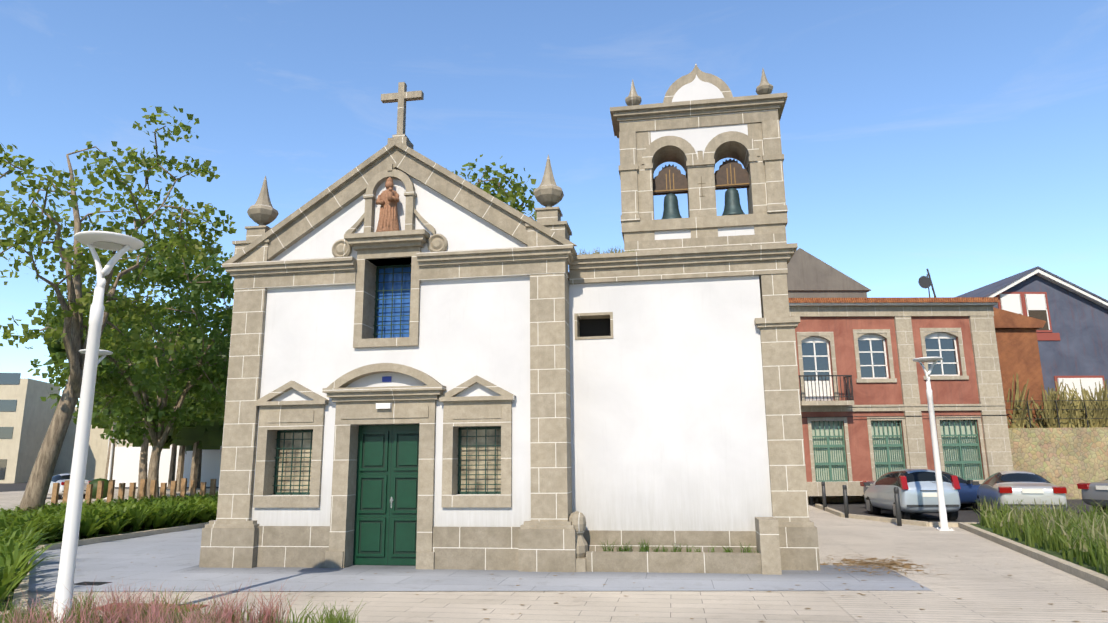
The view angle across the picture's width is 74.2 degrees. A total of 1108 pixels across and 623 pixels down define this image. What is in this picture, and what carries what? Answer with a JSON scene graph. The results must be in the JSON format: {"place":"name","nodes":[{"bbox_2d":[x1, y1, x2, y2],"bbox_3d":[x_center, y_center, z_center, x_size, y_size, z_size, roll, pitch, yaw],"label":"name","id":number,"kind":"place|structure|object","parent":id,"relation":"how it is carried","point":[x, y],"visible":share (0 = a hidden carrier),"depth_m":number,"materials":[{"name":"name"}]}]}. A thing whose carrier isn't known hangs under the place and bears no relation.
{"place":"outdoors","nodes":[
{"label":"outdoors","id":0,"kind":"place"},
{"bbox_2d":[0,591,13,611],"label":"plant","id":1,"kind":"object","parent":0,"point":[10,593],"depth_m":9.62,"materials":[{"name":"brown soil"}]},
{"bbox_2d":[0,520,61,604],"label":"strap plants","id":2,"kind":"object","parent":1,"relation":"on","point":[18,546],"visible":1,"depth_m":10.70,"materials":[{"name":"green plant"}]},
{"bbox_2d":[28,527,204,591],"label":"pavement","id":3,"kind":"structure","parent":0,"point":[135,558],"depth_m":14.37,"materials":[{"name":"stone"}]},
{"bbox_2d":[41,521,201,544],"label":"curb","id":4,"kind":"structure","parent":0,"point":[131,530],"depth_m":19.56,"materials":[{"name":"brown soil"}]},
{"bbox_2d":[78,349,112,539],"bbox_3d":[-11.461,3.208,17.912,0.740,4.575,0.740,-2,-12,9],"label":"street lamp","id":5,"kind":"object","parent":4,"relation":"on","point":[104,353],"visible":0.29,"depth_m":18.31,"materials":[{"name":"white metal"}]},
{"bbox_2d":[0,491,217,544],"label":"strap plants","id":6,"kind":"object","parent":4,"relation":"on","point":[111,517],"visible":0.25,"depth_m":19.81,"materials":[{"name":"green plant"}]},
{"bbox_2d":[0,106,236,510],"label":"plane tree","id":7,"kind":"object","parent":4,"relation":"on","point":[73,340],"visible":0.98,"depth_m":22.80,"materials":[{"name":"green plant"}]},
{"bbox_2d":[26,227,233,498],"bbox_3d":[-16.275,2.378,31.414,10.705,11.754,10.544,-2,-12,9],"label":"plane tree","id":8,"kind":"object","parent":4,"relation":"on","point":[203,376],"visible":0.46,"depth_m":29.75,"materials":[{"name":"green plant"}]},
{"bbox_2d":[51,478,216,505],"bbox_3d":[-13.218,6.972,27.928,9.948,1.230,0.188,5,-13,-27],"label":"wooden fence post","id":9,"kind":"object","parent":4,"relation":"on","point":[100,489],"visible":0.23,"depth_m":26.82,"materials":[{"name":"brown wood"}]},
{"bbox_2d":[277,429,500,491],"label":"windows","id":10,"kind":"structure","parent":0,"point":[490,461],"depth_m":13.46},
{"bbox_2d":[377,267,410,337],"bbox_3d":[-3.066,-0.148,14.451,0.936,1.560,0.010,-2,-12,9],"label":"window","id":11,"kind":"structure","parent":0,"point":[397,303],"depth_m":14.46,"materials":[{"name":"blue glass"}]},
{"bbox_2d":[0,488,858,622],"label":"plaza paving","id":12,"kind":"structure","parent":0,"point":[598,607],"depth_m":9.53,"materials":[{"name":"stone"}]},
{"bbox_2d":[47,473,90,498],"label":"car","id":13,"kind":"object","parent":12,"relation":"on","point":[60,478],"visible":0.4,"depth_m":40.77,"materials":[{"name":"white paint"}]},
{"bbox_2d":[74,581,111,585],"bbox_3d":[-7.305,4.296,11.551,0.500,0.022,0.300,-2,-12,9],"label":"drain grate","id":14,"kind":"object","parent":12,"relation":"on","point":[91,583],"visible":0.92,"depth_m":11.52,"materials":[{"name":"grey metal"}]},
{"bbox_2d":[52,231,143,622],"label":"street lamp","id":15,"kind":"object","parent":12,"relation":"on","point":[122,244],"visible":1,"depth_m":8.47,"materials":[{"name":"white metal"}]},
{"bbox_2d":[89,478,108,498],"bbox_3d":[-23.634,9.216,38.047,1.200,1.080,1.200,-2,-12,9],"label":"trash bin","id":16,"kind":"object","parent":12,"relation":"on","point":[94,482],"visible":0.44,"depth_m":37.75,"materials":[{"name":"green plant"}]},
{"bbox_2d":[104,417,116,498],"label":"street lamp","id":17,"kind":"object","parent":12,"relation":"on","point":[110,462],"visible":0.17,"depth_m":41.49,"materials":[{"name":"white metal"}]},
{"bbox_2d":[58,318,228,497],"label":"tree","id":18,"kind":"object","parent":12,"relation":"on","point":[143,460],"visible":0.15,"depth_m":40.10,"materials":[{"name":"green plant"}]},
{"bbox_2d":[90,603,205,612],"bbox_3d":[-5.296,3.876,9.580,1.400,0.018,0.450,-2,-12,9],"label":"plaza rusty plate","id":19,"kind":"object","parent":12,"relation":"on","point":[152,607],"visible":0.07,"depth_m":9.62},
{"bbox_2d":[446,154,536,221],"bbox_3d":[-3.092,0.648,29.884,7.743,14.427,7.872,-2,-12,9],"label":"tree","id":20,"kind":"object","parent":12,"relation":"on","point":[502,195],"visible":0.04,"depth_m":30.63,"materials":[{"name":"green plant"}]},
{"bbox_2d":[81,565,930,591],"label":"stone pavement","id":21,"kind":"structure","parent":12,"relation":"on","point":[398,578],"depth_m":11.41,"materials":[{"name":"stone"}]},
{"bbox_2d":[199,526,819,573],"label":"stone plinth","id":22,"kind":"structure","parent":12,"relation":"on","point":[507,548],"depth_m":12.62,"materials":[{"name":"beige stone"}]},
{"bbox_2d":[600,538,758,552],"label":"trough weeds","id":23,"kind":"object","parent":22,"relation":"in","point":[641,549],"visible":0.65,"depth_m":12.47,"materials":[{"name":"green plant"}]},
{"bbox_2d":[251,74,771,530],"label":"white chapel walls","id":24,"kind":"structure","parent":12,"relation":"on","point":[668,425],"depth_m":13.39,"materials":[{"name":"white paint"}]},
{"bbox_2d":[221,139,397,264],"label":"gable cornice","id":25,"kind":"structure","parent":24,"relation":"attached to","point":[319,209],"depth_m":14.36,"materials":[{"name":"stone"}]},
{"bbox_2d":[382,376,391,381],"bbox_3d":[-3.102,1.257,13.578,0.175,0.100,0.018,-2,-12,9],"label":"plaque","id":26,"kind":"object","parent":24,"relation":"attached to","point":[387,379],"visible":1,"depth_m":13.57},
{"bbox_2d":[395,139,577,254],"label":"gable cornice","id":27,"kind":"structure","parent":24,"relation":"attached to","point":[470,197],"depth_m":13.92,"materials":[{"name":"stone"}]},
{"bbox_2d":[205,64,813,574],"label":"stone trim","id":28,"kind":"structure","parent":24,"relation":"attached to","point":[357,406],"depth_m":13.60,"materials":[{"name":"beige stone"}]},
{"bbox_2d":[376,403,391,408],"bbox_3d":[-3.111,1.729,13.388,0.273,0.100,0.090,-2,-12,9],"label":"chapel door light","id":29,"kind":"object","parent":28,"relation":"attached to","point":[383,405],"visible":0.86,"depth_m":13.34,"materials":[{"name":"white plastic"}]},
{"bbox_2d":[353,424,419,564],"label":"chapel door leaves","id":30,"kind":"object","parent":28,"relation":"in","point":[406,497],"visible":0.71,"depth_m":13.46,"materials":[{"name":"green wood"}]},
{"bbox_2d":[357,430,418,564],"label":"door panels","id":31,"kind":"object","parent":30,"relation":"attached to","point":[382,479],"visible":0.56,"depth_m":13.47,"materials":[{"name":"green wood"}]},
{"bbox_2d":[272,264,500,494],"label":"window grilles","id":32,"kind":"object","parent":28,"relation":"attached to","point":[278,439],"visible":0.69,"depth_m":13.84,"materials":[{"name":"black metal"}]},
{"bbox_2d":[376,177,399,231],"bbox_3d":[-3.197,-2.056,14.116,0.488,1.170,0.375,-2,-12,9],"label":"chapel niche statue","id":33,"kind":"object","parent":28,"relation":"on","point":[387,200],"visible":0.96,"depth_m":14.01,"materials":[{"name":"brown stone"}]},
{"bbox_2d":[653,159,748,195],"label":"bell yokes","id":34,"kind":"object","parent":28,"relation":"attached to","point":[720,174],"visible":0.65,"depth_m":14.22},
{"bbox_2d":[653,164,748,191],"bbox_3d":[2.839,-2.602,14.205,1.906,0.470,0.012,-2,-12,9],"label":"chapel headstock ornament","id":35,"kind":"object","parent":34,"relation":"attached to","point":[727,184],"visible":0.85,"depth_m":14.15,"materials":[{"name":"brown metal"}]},
{"bbox_2d":[662,187,744,218],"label":"chapel bells","id":36,"kind":"object","parent":34,"relation":"hanging from","point":[732,206],"visible":0.62,"depth_m":14.02,"materials":[{"name":"metal"}]},
{"bbox_2d":[233,109,787,288],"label":"chapel cornice courses","id":37,"kind":"object","parent":24,"relation":"attached to","point":[582,276],"visible":0.58,"depth_m":13.72,"materials":[{"name":"beige stone"}]},
{"bbox_2d":[216,120,809,521],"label":"stone pilasters","id":38,"kind":"object","parent":24,"relation":"attached to","point":[550,445],"visible":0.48,"depth_m":13.32,"materials":[{"name":"beige stone"}]},
{"bbox_2d":[579,246,634,254],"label":"cornice weeds","id":39,"kind":"object","parent":24,"relation":"on","point":[616,251],"visible":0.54,"depth_m":13.82,"materials":[{"name":"green plant"}]},
{"bbox_2d":[0,504,1107,622],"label":"kerbs","id":40,"kind":"structure","parent":12,"relation":"on","point":[1093,577],"depth_m":16.00,"materials":[{"name":"concrete"}]},
{"bbox_2d":[57,553,1106,621],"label":"fallen leaves","id":41,"kind":"object","parent":12,"relation":"on","point":[625,595],"visible":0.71,"depth_m":10.05,"materials":[{"name":"brown plant"}]},
{"bbox_2d":[0,483,1100,521],"bbox_3d":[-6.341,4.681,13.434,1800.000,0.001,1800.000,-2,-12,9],"label":"ground","id":42,"kind":"structure","parent":0,"point":[967,514],"depth_m":25.68,"materials":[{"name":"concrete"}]},
{"bbox_2d":[0,373,59,482],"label":"office block","id":43,"kind":"structure","parent":42,"relation":"on","point":[26,414],"depth_m":81.99,"materials":[{"name":"beige concrete"}]},
{"bbox_2d":[53,407,171,480],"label":"distant blocks","id":44,"kind":"structure","parent":42,"relation":"on","point":[97,457],"depth_m":90.30,"materials":[{"name":"beige concrete"}]},
{"bbox_2d":[43,314,228,491],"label":"distant tree line","id":45,"kind":"object","parent":42,"relation":"on","point":[196,439],"visible":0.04,"depth_m":49.55,"materials":[{"name":"green plant"}]},
{"bbox_2d":[107,436,221,486],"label":"wall","id":46,"kind":"structure","parent":42,"relation":"on","point":[126,466],"depth_m":61.98,"materials":[{"name":"white paint"}]},
{"bbox_2d":[821,482,826,510],"bbox_3d":[9.586,6.554,25.969,0.124,1.000,0.124,-2,-12,9],"label":"bollard","id":47,"kind":"object","parent":42,"relation":"on","point":[824,494],"visible":0.83,"depth_m":25.93,"materials":[{"name":"grey metal"}]},
{"bbox_2d":[787,248,1013,495],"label":"red building","id":48,"kind":"structure","parent":42,"relation":"on","point":[863,397],"depth_m":30.12,"materials":[{"name":"paint"}]},
{"bbox_2d":[863,468,960,519],"bbox_3d":[11.088,5.683,23.014,2.060,1.488,3.878,-2,-12,5],"label":"car","id":49,"kind":"object","parent":42,"relation":"on","point":[917,487],"visible":0.83,"depth_m":21.38,"materials":[{"name":"silver paint"}]},
{"bbox_2d":[860,469,980,509],"bbox_3d":[13.486,6.316,26.015,4.541,1.396,2.060,-1,-12,1],"label":"blue car","id":50,"kind":"object","parent":42,"relation":"on","point":[967,491],"visible":0.17,"depth_m":25.20,"materials":[{"name":"blue paint"}]},
{"bbox_2d":[808,266,1107,502],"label":"slate house","id":51,"kind":"structure","parent":42,"relation":"on","point":[1051,330],"depth_m":33.07,"materials":[{"name":"slate"},{"name":"painted wood"},{"name":"glass"}]},
{"bbox_2d":[809,505,1107,622],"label":"plaza path strips","id":52,"kind":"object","parent":42,"relation":"on","point":[985,580],"visible":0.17,"depth_m":10.88,"materials":[{"name":"beige stone"}]},
{"bbox_2d":[842,485,848,517],"bbox_3d":[9.079,5.909,22.773,0.124,1.000,0.124,-2,-12,9],"label":"bollard","id":53,"kind":"object","parent":52,"relation":"on","point":[846,508],"visible":0.85,"depth_m":22.73,"materials":[{"name":"grey metal"}]},
{"bbox_2d":[819,554,943,586],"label":"dry needle litter","id":54,"kind":"object","parent":52,"relation":"on","point":[891,563],"visible":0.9,"depth_m":12.67,"materials":[{"name":"brown plant"}]},
{"bbox_2d":[894,488,901,525],"bbox_3d":[9.370,5.331,19.950,0.124,1.000,0.124,-2,-12,9],"label":"bollard","id":55,"kind":"object","parent":52,"relation":"on","point":[897,506],"visible":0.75,"depth_m":19.91,"materials":[{"name":"grey metal"}]},
{"bbox_2d":[912,357,948,529],"bbox_3d":[9.945,3.388,19.018,0.740,4.425,0.740,-2,-12,9],"label":"street lamp","id":56,"kind":"object","parent":52,"relation":"on","point":[940,492],"visible":0.96,"depth_m":18.96,"materials":[{"name":"white metal"}]},
{"bbox_2d":[935,527,953,530],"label":"lamp base plates","id":57,"kind":"object","parent":52,"relation":"on","point":[940,529],"visible":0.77,"depth_m":18.46,"materials":[{"name":"white paint"}]},
{"bbox_2d":[972,470,1066,517],"bbox_3d":[14.255,5.611,22.590,2.060,1.396,4.541,-5,-12,20],"label":"silver sedan","id":58,"kind":"object","parent":42,"relation":"on","point":[1026,487],"visible":0.71,"depth_m":20.86,"materials":[{"name":"grey paint"}]},
{"bbox_2d":[1077,479,1107,512],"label":"grey car","id":59,"kind":"object","parent":42,"relation":"on","point":[1097,492],"visible":0.85,"depth_m":22.50,"materials":[{"name":"grey paint"}]},
{"bbox_2d":[0,0,1107,406],"label":"sky","id":60,"kind":"structure","parent":0,"point":[964,142],"materials":[{"name":"blue"}]},
{"bbox_2d":[579,318,610,336],"bbox_3d":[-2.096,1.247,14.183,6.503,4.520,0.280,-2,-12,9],"label":"window opening","id":61,"kind":"object","parent":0,"point":[594,327],"visible":0.04,"depth_m":14.04,"materials":[{"name":"black glass"}]},
{"bbox_2d":[970,524,1107,575],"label":"curb","id":62,"kind":"structure","parent":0,"point":[1058,554],"depth_m":13.52,"materials":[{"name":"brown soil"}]},
{"bbox_2d":[974,497,1107,573],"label":"wild grass","id":63,"kind":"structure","parent":62,"relation":"on","point":[1032,533],"depth_m":14.31,"materials":[{"name":"green plant"}]},
{"bbox_2d":[978,495,1107,551],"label":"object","id":64,"kind":"object","parent":63,"relation":"attached to","point":[1103,535],"visible":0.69,"depth_m":14.70,"materials":[{"name":"plant"}]},
{"label":"bed soil","id":65,"kind":"structure","parent":0,"visible":0},
{"bbox_2d":[0,576,304,622],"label":"ornamental grass","id":66,"kind":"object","parent":65,"relation":"on","point":[226,612],"depth_m":7.77,"materials":[{"name":"brown plant"}]},
{"bbox_2d":[0,587,364,622],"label":"bed grasses","id":67,"kind":"object","parent":65,"relation":"on","point":[331,618],"visible":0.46,"depth_m":8.05,"materials":[{"name":"pink plant"}]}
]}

